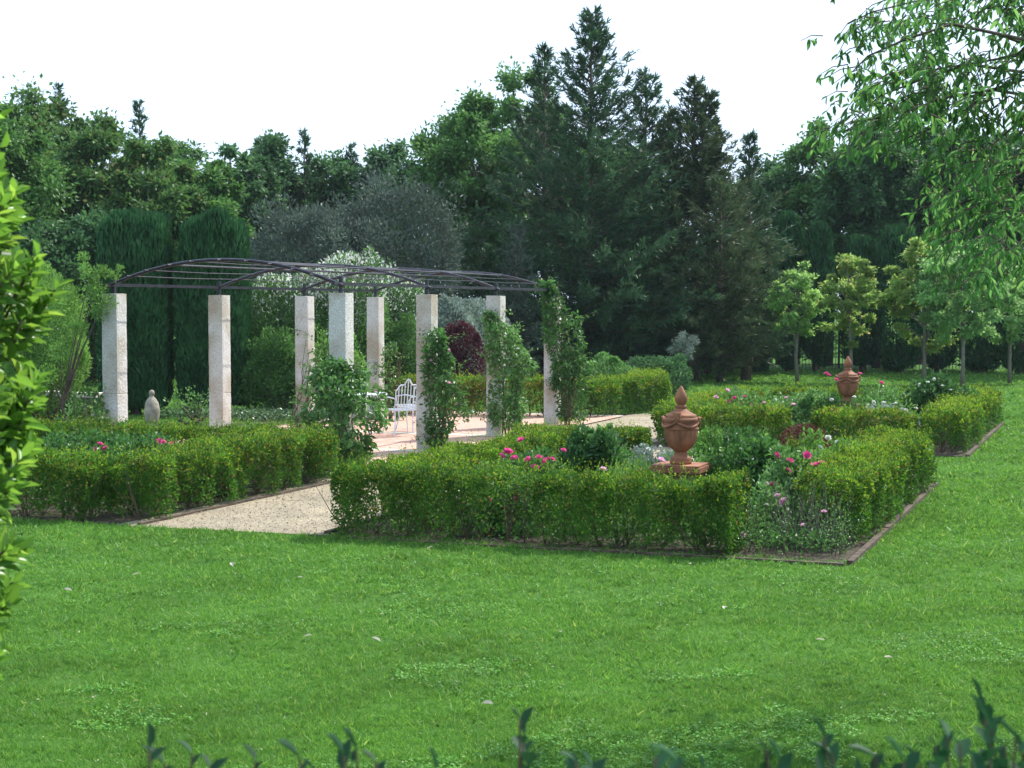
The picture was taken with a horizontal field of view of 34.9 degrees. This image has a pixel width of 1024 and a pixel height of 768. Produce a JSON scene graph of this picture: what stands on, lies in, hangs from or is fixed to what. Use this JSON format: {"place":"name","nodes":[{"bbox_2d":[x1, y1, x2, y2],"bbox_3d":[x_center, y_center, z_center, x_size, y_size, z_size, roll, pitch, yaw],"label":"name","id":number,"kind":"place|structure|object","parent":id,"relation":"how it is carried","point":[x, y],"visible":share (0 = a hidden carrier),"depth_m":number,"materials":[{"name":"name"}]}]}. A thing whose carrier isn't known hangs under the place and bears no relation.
{"place":"outdoors","nodes":[
{"label":"outdoors","id":0,"kind":"place"},
{"bbox_2d":[148,483,402,533],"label":"loose gravel","id":1,"kind":"structure","parent":0,"point":[273,512],"depth_m":17.93,"materials":[{"name":"beige gravel"}]},
{"bbox_2d":[0,410,628,523],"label":"soil","id":2,"kind":"structure","parent":0,"point":[115,518],"depth_m":18.43,"materials":[{"name":"brown soil"}]},
{"bbox_2d":[0,256,92,436],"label":"light green shrub","id":3,"kind":"object","parent":2,"relation":"on","point":[73,301],"visible":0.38,"depth_m":24.81,"materials":[{"name":"green plant"}]},
{"bbox_2d":[5,442,121,520],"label":"clipped hedge","id":4,"kind":"object","parent":2,"relation":"on","point":[51,464],"visible":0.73,"depth_m":17.57,"materials":[{"name":"green plant"}]},
{"bbox_2d":[28,251,125,422],"bbox_3d":[-6.449,-0.416,24.264,1.558,3.156,0.778,0,3,0],"label":"light green shrub","id":5,"kind":"object","parent":2,"relation":"on","point":[69,375],"visible":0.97,"depth_m":24.19,"materials":[{"name":"green plant"}]},
{"bbox_2d":[48,380,112,428],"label":"climbing rose","id":6,"kind":"object","parent":2,"relation":"on","point":[95,415],"visible":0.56,"depth_m":24.42,"materials":[{"name":"green plant"}]},
{"bbox_2d":[39,426,123,472],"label":"rose bush","id":7,"kind":"object","parent":2,"relation":"on","point":[57,442],"visible":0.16,"depth_m":20.45,"materials":[{"name":"green plant"}]},
{"bbox_2d":[155,385,208,426],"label":"green shrub","id":8,"kind":"object","parent":2,"relation":"on","point":[195,409],"visible":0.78,"depth_m":31.03,"materials":[{"name":"green plant"}]},
{"bbox_2d":[25,412,340,479],"bbox_3d":[-6.156,0.811,23.323,8.146,0.857,0.913,1,3,21],"label":"clipped hedge","id":9,"kind":"object","parent":2,"relation":"on","point":[172,430],"visible":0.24,"depth_m":22.71,"materials":[{"name":"green plant"}]},
{"bbox_2d":[101,419,339,519],"bbox_3d":[-3.369,0.960,19.579,0.964,0.885,4.717,1,3,20],"label":"clipped hedge","id":10,"kind":"object","parent":2,"relation":"on","point":[154,467],"visible":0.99,"depth_m":18.92,"materials":[{"name":"green plant"}]},
{"bbox_2d":[142,406,386,421],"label":"clipped hedge","id":11,"kind":"object","parent":2,"relation":"on","point":[270,412],"visible":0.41,"depth_m":33.19,"materials":[{"name":"green plant"}]},
{"bbox_2d":[406,326,478,448],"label":"climbing rose","id":12,"kind":"object","parent":2,"relation":"on","point":[444,358],"visible":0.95,"depth_m":25.66,"materials":[{"name":"green plant"}]},
{"bbox_2d":[393,371,562,416],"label":"clipped hedge","id":13,"kind":"object","parent":2,"relation":"on","point":[476,381],"visible":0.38,"depth_m":34.23,"materials":[{"name":"green plant"}]},
{"bbox_2d":[561,370,673,416],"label":"clipped hedge","id":14,"kind":"object","parent":2,"relation":"on","point":[622,385],"visible":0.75,"depth_m":34.85,"materials":[{"name":"green plant"}]},
{"bbox_2d":[133,411,620,471],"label":"terrace paving","id":15,"kind":"structure","parent":0,"point":[474,424],"depth_m":30.04,"materials":[{"name":"beige stone"}]},
{"bbox_2d":[102,258,560,464],"bbox_3d":[-2.617,-0.529,28.059,4.064,3.016,9.489,1,3,21],"label":"pergola","id":16,"kind":"object","parent":15,"relation":"on","point":[114,342],"visible":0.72,"depth_m":27.17,"materials":[{"name":"stone"}]},
{"bbox_2d":[285,354,394,466],"bbox_3d":[-2.422,0.405,23.036,1.562,1.649,1.503,0,3,0],"label":"climbing rose","id":17,"kind":"object","parent":15,"relation":"on","point":[338,373],"visible":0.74,"depth_m":22.79,"materials":[{"name":"green plant"}]},
{"bbox_2d":[368,341,408,420],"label":"climbing rose","id":18,"kind":"object","parent":15,"relation":"on","point":[387,346],"visible":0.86,"depth_m":32.66,"materials":[{"name":"green plant"}]},
{"bbox_2d":[356,431,505,436],"bbox_3d":[-2.284,0.877,29.517,5.400,0.001,0.320,1,3,21],"label":"stone band","id":19,"kind":"object","parent":15,"relation":"on","point":[448,434],"visible":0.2,"depth_m":29.27,"materials":[{"name":"beige stone"}]},
{"bbox_2d":[471,305,538,434],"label":"climbing rose","id":20,"kind":"object","parent":19,"relation":"on","point":[513,400],"visible":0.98,"depth_m":28.46,"materials":[{"name":"green plant"}]},
{"bbox_2d":[528,275,596,424],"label":"climbing rose","id":21,"kind":"object","parent":15,"relation":"on","point":[563,370],"visible":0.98,"depth_m":31.34,"materials":[{"name":"green plant"}]},
{"bbox_2d":[118,411,663,534],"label":"gravel path","id":22,"kind":"structure","parent":0,"point":[626,419],"depth_m":18.21,"materials":[{"name":"beige gravel"}]},
{"bbox_2d":[0,314,1023,767],"bbox_3d":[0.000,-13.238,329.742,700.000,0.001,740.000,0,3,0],"label":"ground","id":23,"kind":"structure","parent":0,"point":[364,606],"depth_m":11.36,"materials":[{"name":"green plant"}]},
{"bbox_2d":[0,103,73,680],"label":"glossy shrub","id":24,"kind":"object","parent":23,"relation":"on","point":[19,447],"visible":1,"depth_m":4.04,"materials":[{"name":"green plant"}]},
{"bbox_2d":[0,96,83,262],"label":"broadleaf tree","id":25,"kind":"object","parent":23,"relation":"on","point":[41,179],"visible":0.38,"depth_m":47.49,"materials":[{"name":"green plant"}]},
{"bbox_2d":[0,71,103,367],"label":"broadleaf tree","id":26,"kind":"object","parent":23,"relation":"on","point":[53,112],"visible":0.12,"depth_m":54.66,"materials":[{"name":"green plant"}]},
{"bbox_2d":[1,202,126,383],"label":"broadleaf tree","id":27,"kind":"object","parent":23,"relation":"on","point":[61,246],"visible":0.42,"depth_m":45.11,"materials":[{"name":"green plant"}]},
{"bbox_2d":[23,106,155,378],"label":"broadleaf tree","id":28,"kind":"object","parent":23,"relation":"on","point":[86,149],"visible":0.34,"depth_m":50.90,"materials":[{"name":"green plant"}]},
{"bbox_2d":[93,207,175,414],"bbox_3d":[-8.078,-1.584,34.952,1.645,4.474,1.624,0,3,0],"label":"clipped cypress","id":29,"kind":"object","parent":23,"relation":"on","point":[132,240],"visible":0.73,"depth_m":34.45,"materials":[{"name":"green plant"}]},
{"bbox_2d":[80,130,238,322],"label":"broadleaf tree","id":30,"kind":"object","parent":23,"relation":"on","point":[151,188],"visible":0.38,"depth_m":49.03,"materials":[{"name":"green plant"}]},
{"bbox_2d":[154,136,213,178],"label":"broadleaf tree","id":31,"kind":"object","parent":23,"relation":"on","point":[193,157],"visible":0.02,"depth_m":62.59,"materials":[{"name":"green plant"}]},
{"bbox_2d":[171,205,253,408],"bbox_3d":[-6.459,-1.604,35.250,1.732,4.485,1.545,0,3,0],"label":"clipped cypress","id":32,"kind":"object","parent":23,"relation":"on","point":[215,232],"visible":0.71,"depth_m":34.69,"materials":[{"name":"green plant"}]},
{"bbox_2d":[169,156,256,296],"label":"broadleaf tree","id":33,"kind":"object","parent":23,"relation":"on","point":[217,175],"visible":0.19,"depth_m":50.16,"materials":[{"name":"green plant"}]},
{"bbox_2d":[213,141,296,274],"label":"broadleaf tree","id":34,"kind":"object","parent":23,"relation":"on","point":[258,179],"visible":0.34,"depth_m":59.10,"materials":[{"name":"green plant"}]},
{"bbox_2d":[235,325,328,413],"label":"green shrub","id":35,"kind":"object","parent":23,"relation":"on","point":[262,359],"visible":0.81,"depth_m":34.73,"materials":[{"name":"green plant"}]},
{"bbox_2d":[249,129,325,298],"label":"broadleaf tree","id":36,"kind":"object","parent":23,"relation":"on","point":[274,147],"visible":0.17,"depth_m":63.18,"materials":[{"name":"green plant"}]},
{"bbox_2d":[249,267,328,408],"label":"flowering shrub","id":37,"kind":"object","parent":23,"relation":"on","point":[259,325],"visible":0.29,"depth_m":36.18,"materials":[{"name":"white plant"}]},
{"bbox_2d":[285,128,321,306],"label":"conifer","id":38,"kind":"object","parent":23,"relation":"on","point":[305,137],"visible":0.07,"depth_m":63.60,"materials":[{"name":"green plant"}]},
{"bbox_2d":[245,190,400,372],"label":"grey shrub","id":39,"kind":"object","parent":23,"relation":"on","point":[291,227],"visible":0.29,"depth_m":43.37,"materials":[{"name":"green plant"}]},
{"bbox_2d":[277,147,392,263],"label":"broadleaf tree","id":40,"kind":"object","parent":23,"relation":"on","point":[339,173],"visible":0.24,"depth_m":64.43,"materials":[{"name":"green plant"}]},
{"bbox_2d":[282,245,397,400],"bbox_3d":[-3.828,-1.265,36.721,2.603,3.815,1.981,0,3,0],"label":"flowering shrub","id":41,"kind":"object","parent":23,"relation":"on","point":[367,260],"visible":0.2,"depth_m":36.52,"materials":[{"name":"white plant"}]},
{"bbox_2d":[352,138,415,296],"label":"broadleaf tree","id":42,"kind":"object","parent":23,"relation":"on","point":[391,152],"visible":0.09,"depth_m":65.12,"materials":[{"name":"green plant"}]},
{"bbox_2d":[353,256,424,403],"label":"flowering shrub","id":43,"kind":"object","parent":23,"relation":"on","point":[394,290],"visible":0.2,"depth_m":37.69,"materials":[{"name":"white plant"}]},
{"bbox_2d":[306,160,473,379],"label":"grey shrub","id":44,"kind":"object","parent":23,"relation":"on","point":[380,204],"visible":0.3,"depth_m":44.73,"materials":[{"name":"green plant"}]},
{"bbox_2d":[384,311,415,407],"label":"green shrub","id":45,"kind":"object","parent":23,"relation":"on","point":[402,325],"visible":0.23,"depth_m":36.69,"materials":[{"name":"green plant"}]},
{"bbox_2d":[363,133,475,298],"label":"broadleaf tree","id":46,"kind":"object","parent":23,"relation":"on","point":[404,165],"visible":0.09,"depth_m":59.20,"materials":[{"name":"green plant"}]},
{"bbox_2d":[438,293,483,377],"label":"silver shrub","id":47,"kind":"object","parent":23,"relation":"on","point":[452,309],"visible":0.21,"depth_m":39.19,"materials":[{"name":"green plant"}]},
{"bbox_2d":[439,319,485,407],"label":"purple shrub","id":48,"kind":"object","parent":23,"relation":"on","point":[474,338],"visible":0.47,"depth_m":36.77,"materials":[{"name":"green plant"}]},
{"bbox_2d":[392,79,553,290],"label":"broadleaf tree","id":49,"kind":"object","parent":23,"relation":"on","point":[452,153],"visible":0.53,"depth_m":56.46,"materials":[{"name":"green plant"}]},
{"bbox_2d":[454,205,523,365],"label":"conifer","id":50,"kind":"object","parent":23,"relation":"on","point":[482,222],"visible":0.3,"depth_m":49.69,"materials":[{"name":"green plant"}]},
{"bbox_2d":[0,368,1023,539],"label":"lawn grass","id":51,"kind":"structure","parent":23,"relation":"on","point":[930,512],"depth_m":20.20,"materials":[{"name":"green plant"}]},
{"bbox_2d":[496,219,543,377],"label":"conifer","id":52,"kind":"object","parent":23,"relation":"on","point":[518,308],"visible":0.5,"depth_m":47.80,"materials":[{"name":"green plant"}]},
{"bbox_2d":[466,55,586,320],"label":"broadleaf tree","id":53,"kind":"object","parent":23,"relation":"on","point":[503,114],"visible":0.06,"depth_m":60.92,"materials":[{"name":"green plant"}]},
{"bbox_2d":[465,40,644,376],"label":"conifer","id":54,"kind":"object","parent":23,"relation":"on","point":[540,103],"visible":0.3,"depth_m":52.59,"materials":[{"name":"green plant"}]},
{"bbox_2d":[309,534,844,566],"bbox_3d":[0.465,1.562,15.427,5.318,0.027,0.060,1,3,21],"label":"timber edging","id":55,"kind":"object","parent":23,"relation":"on","point":[695,555],"visible":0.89,"depth_m":15.12,"materials":[{"name":"brown wood"}]},
{"bbox_2d":[142,676,1023,767],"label":"foreground shrub","id":56,"kind":"object","parent":23,"relation":"on","point":[962,749],"visible":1,"depth_m":2.00,"materials":[{"name":"green plant"}]},
{"bbox_2d":[452,4,751,376],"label":"conifer","id":57,"kind":"object","parent":23,"relation":"on","point":[592,293],"visible":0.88,"depth_m":50.00,"materials":[{"name":"green plant"}]},
{"bbox_2d":[569,351,640,404],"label":"green shrub","id":58,"kind":"object","parent":23,"relation":"on","point":[612,362],"visible":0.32,"depth_m":38.33,"materials":[{"name":"green plant"}]},
{"bbox_2d":[619,352,693,395],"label":"green shrub","id":59,"kind":"object","parent":23,"relation":"on","point":[678,362],"visible":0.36,"depth_m":41.81,"materials":[{"name":"green plant"}]},
{"bbox_2d":[546,65,783,367],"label":"conifer","id":60,"kind":"object","parent":23,"relation":"on","point":[648,93],"visible":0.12,"depth_m":53.37,"materials":[{"name":"green plant"}]},
{"bbox_2d":[565,72,808,366],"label":"conifer","id":61,"kind":"object","parent":23,"relation":"on","point":[707,158],"visible":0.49,"depth_m":51.82,"materials":[{"name":"green plant"}]},
{"bbox_2d":[634,167,790,381],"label":"conifer","id":62,"kind":"object","parent":23,"relation":"on","point":[712,354],"visible":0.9,"depth_m":49.45,"materials":[{"name":"green plant"}]},
{"bbox_2d":[714,126,811,363],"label":"conifer","id":63,"kind":"object","parent":23,"relation":"on","point":[751,151],"visible":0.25,"depth_m":55.58,"materials":[{"name":"green plant"}]},
{"bbox_2d":[715,144,819,363],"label":"broadleaf tree","id":64,"kind":"object","parent":23,"relation":"on","point":[779,180],"visible":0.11,"depth_m":64.04,"materials":[{"name":"green plant"}]},
{"bbox_2d":[775,209,803,370],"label":"columnar cypress","id":65,"kind":"object","parent":23,"relation":"on","point":[788,218],"visible":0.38,"depth_m":58.07,"materials":[{"name":"green plant"}]},
{"bbox_2d":[761,260,830,381],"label":"young tree","id":66,"kind":"object","parent":23,"relation":"on","point":[801,302],"visible":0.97,"depth_m":49.66,"materials":[{"name":"green plant"}]},
{"bbox_2d":[772,116,855,365],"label":"broadleaf tree","id":67,"kind":"object","parent":23,"relation":"on","point":[793,156],"visible":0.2,"depth_m":63.23,"materials":[{"name":"green plant"}]},
{"bbox_2d":[797,219,838,371],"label":"columnar cypress","id":68,"kind":"object","parent":23,"relation":"on","point":[818,248],"visible":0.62,"depth_m":57.53,"materials":[{"name":"green plant"}]},
{"bbox_2d":[813,252,880,369],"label":"young tree","id":69,"kind":"object","parent":23,"relation":"on","point":[853,303],"visible":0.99,"depth_m":48.74,"materials":[{"name":"green plant"}]},
{"bbox_2d":[838,232,885,371],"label":"columnar cypress","id":70,"kind":"object","parent":23,"relation":"on","point":[863,246],"visible":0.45,"depth_m":57.51,"materials":[{"name":"green plant"}]},
{"bbox_2d":[799,109,937,367],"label":"broadleaf tree","id":71,"kind":"object","parent":23,"relation":"on","point":[874,198],"visible":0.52,"depth_m":60.52,"materials":[{"name":"green plant"}]},
{"bbox_2d":[873,221,923,372],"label":"columnar cypress","id":72,"kind":"object","parent":23,"relation":"on","point":[899,357],"visible":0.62,"depth_m":56.62,"materials":[{"name":"green plant"}]},
{"bbox_2d":[801,0,1023,309],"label":"overhanging tree","id":73,"kind":"object","parent":23,"relation":"on","point":[933,109],"visible":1,"depth_m":9.58,"materials":[{"name":"green plant"}]},
{"bbox_2d":[875,233,970,378],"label":"young tree","id":74,"kind":"object","parent":23,"relation":"on","point":[897,293],"visible":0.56,"depth_m":47.95,"materials":[{"name":"green plant"}]},
{"bbox_2d":[919,227,959,371],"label":"columnar cypress","id":75,"kind":"object","parent":23,"relation":"on","point":[942,359],"visible":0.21,"depth_m":57.63,"materials":[{"name":"green plant"}]},
{"bbox_2d":[902,109,1014,368],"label":"broadleaf tree","id":76,"kind":"object","parent":23,"relation":"on","point":[921,179],"visible":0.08,"depth_m":59.46,"materials":[{"name":"green plant"}]},
{"bbox_2d":[909,240,1023,386],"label":"young tree","id":77,"kind":"object","parent":23,"relation":"on","point":[948,317],"visible":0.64,"depth_m":46.08,"materials":[{"name":"green plant"}]},
{"bbox_2d":[955,230,1008,372],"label":"columnar cypress","id":78,"kind":"object","parent":23,"relation":"on","point":[981,359],"visible":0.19,"depth_m":56.60,"materials":[{"name":"green plant"}]},
{"bbox_2d":[953,129,1023,270],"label":"broadleaf tree","id":79,"kind":"object","parent":23,"relation":"on","point":[1016,146],"visible":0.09,"depth_m":55.84,"materials":[{"name":"green plant"}]},
{"bbox_2d":[981,269,1023,382],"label":"young tree","id":80,"kind":"object","parent":23,"relation":"on","point":[1015,320],"visible":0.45,"depth_m":48.84,"materials":[{"name":"green plant"}]},
{"bbox_2d":[990,211,1023,373],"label":"columnar cypress","id":81,"kind":"object","parent":23,"relation":"on","point":[1017,361],"visible":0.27,"depth_m":55.85,"materials":[{"name":"green plant"}]},
{"bbox_2d":[0,0,1023,311],"label":"sky","id":82,"kind":"structure","parent":0,"point":[366,72],"materials":[{"name":"white"}]},
{"bbox_2d":[335,485,925,562],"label":"soil","id":83,"kind":"structure","parent":0,"point":[825,557],"depth_m":15.73,"materials":[{"name":"brown soil"}]},
{"bbox_2d":[372,415,584,521],"bbox_3d":[-0.266,0.961,19.757,1.047,0.857,5.584,1,3,19],"label":"clipped hedge","id":84,"kind":"object","parent":83,"relation":"on","point":[555,437],"visible":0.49,"depth_m":19.48,"materials":[{"name":"green plant"}]},
{"bbox_2d":[466,473,571,532],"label":"rose bush","id":85,"kind":"object","parent":83,"relation":"on","point":[517,509],"visible":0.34,"depth_m":16.48,"materials":[{"name":"green plant"}]},
{"bbox_2d":[481,437,574,491],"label":"rose bush","id":86,"kind":"object","parent":83,"relation":"on","point":[530,455],"visible":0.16,"depth_m":17.68,"materials":[{"name":"green plant"}]},
{"bbox_2d":[316,447,752,555],"bbox_3d":[0.161,1.119,15.957,4.306,0.903,1.000,1,3,20],"label":"clipped hedge","id":87,"kind":"object","parent":83,"relation":"on","point":[728,501],"visible":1,"depth_m":15.69,"materials":[{"name":"green plant"}]},
{"bbox_2d":[554,422,631,476],"bbox_3d":[0.990,0.938,19.372,0.973,1.017,1.040,2,3,33],"label":"peony","id":88,"kind":"object","parent":83,"relation":"on","point":[598,443],"visible":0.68,"depth_m":19.11,"materials":[{"name":"green plant"}]},
{"bbox_2d":[586,417,652,457],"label":"clipped hedge","id":89,"kind":"object","parent":83,"relation":"on","point":[635,435],"visible":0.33,"depth_m":22.09,"materials":[{"name":"green plant"}]},
{"bbox_2d":[376,484,906,555],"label":"undergrowth","id":90,"kind":"object","parent":83,"relation":"on","point":[774,537],"visible":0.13,"depth_m":15.79,"materials":[{"name":"green plant"}]},
{"bbox_2d":[649,386,711,481],"bbox_3d":[1.870,0.727,18.054,0.570,1.423,0.570,1,3,21],"label":"garden urn","id":91,"kind":"object","parent":83,"relation":"on","point":[680,424],"visible":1,"depth_m":17.91,"materials":[{"name":"ceramic"}]},
{"bbox_2d":[701,424,785,504],"bbox_3d":[2.618,0.960,18.263,1.067,1.019,1.043,0,3,0],"label":"peony","id":92,"kind":"object","parent":83,"relation":"on","point":[752,455],"visible":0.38,"depth_m":18.13,"materials":[{"name":"green plant"}]},
{"bbox_2d":[737,474,820,534],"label":"rose bush","id":93,"kind":"object","parent":83,"relation":"on","point":[763,495],"visible":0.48,"depth_m":15.97,"materials":[{"name":"green plant"}]},
{"bbox_2d":[759,443,845,508],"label":"rose bush","id":94,"kind":"object","parent":83,"relation":"on","point":[784,465],"visible":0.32,"depth_m":17.14,"materials":[{"name":"green plant"}]},
{"bbox_2d":[737,482,870,559],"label":"sparse shrub","id":95,"kind":"object","parent":83,"relation":"on","point":[809,526],"visible":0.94,"depth_m":15.02,"materials":[{"name":"green plant"}]},
{"bbox_2d":[761,476,862,551],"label":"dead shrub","id":96,"kind":"object","parent":83,"relation":"on","point":[796,517],"visible":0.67,"depth_m":15.54,"materials":[{"name":"green plant"}]},
{"bbox_2d":[790,422,937,543],"bbox_3d":[4.030,1.022,18.248,0.973,0.905,5.811,1,3,21],"label":"clipped hedge","id":97,"kind":"object","parent":83,"relation":"on","point":[870,469],"visible":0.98,"depth_m":16.66,"materials":[{"name":"green plant"}]},
{"bbox_2d":[652,425,996,455],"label":"soil","id":98,"kind":"structure","parent":0,"point":[938,452],"depth_m":26.23,"materials":[{"name":"brown soil"}]},
{"bbox_2d":[650,383,764,439],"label":"clipped hedge","id":99,"kind":"object","parent":98,"relation":"on","point":[703,396],"visible":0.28,"depth_m":29.51,"materials":[{"name":"green plant"}]},
{"bbox_2d":[656,397,792,446],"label":"clipped hedge","id":100,"kind":"object","parent":98,"relation":"on","point":[779,417],"visible":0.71,"depth_m":26.38,"materials":[{"name":"green plant"}]},
{"bbox_2d":[794,372,840,420],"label":"rose bush","id":101,"kind":"object","parent":98,"relation":"on","point":[813,398],"visible":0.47,"depth_m":28.86,"materials":[{"name":"green plant"}]},
{"bbox_2d":[809,401,919,446],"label":"clipped hedge","id":102,"kind":"object","parent":98,"relation":"on","point":[820,417],"visible":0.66,"depth_m":25.69,"materials":[{"name":"green plant"}]},
{"bbox_2d":[840,372,916,415],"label":"rose bush","id":103,"kind":"object","parent":98,"relation":"on","point":[879,399],"visible":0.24,"depth_m":28.73,"materials":[{"name":"green plant"}]},
{"bbox_2d":[902,369,979,415],"bbox_3d":[7.732,0.352,29.363,1.359,1.254,1.327,0,3,0],"label":"peony","id":104,"kind":"object","parent":98,"relation":"on","point":[930,390],"visible":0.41,"depth_m":29.15,"materials":[{"name":"green plant"}]},
{"bbox_2d":[919,383,1003,454],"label":"clipped hedge","id":105,"kind":"object","parent":98,"relation":"on","point":[963,419],"visible":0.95,"depth_m":26.36,"materials":[{"name":"green plant"}]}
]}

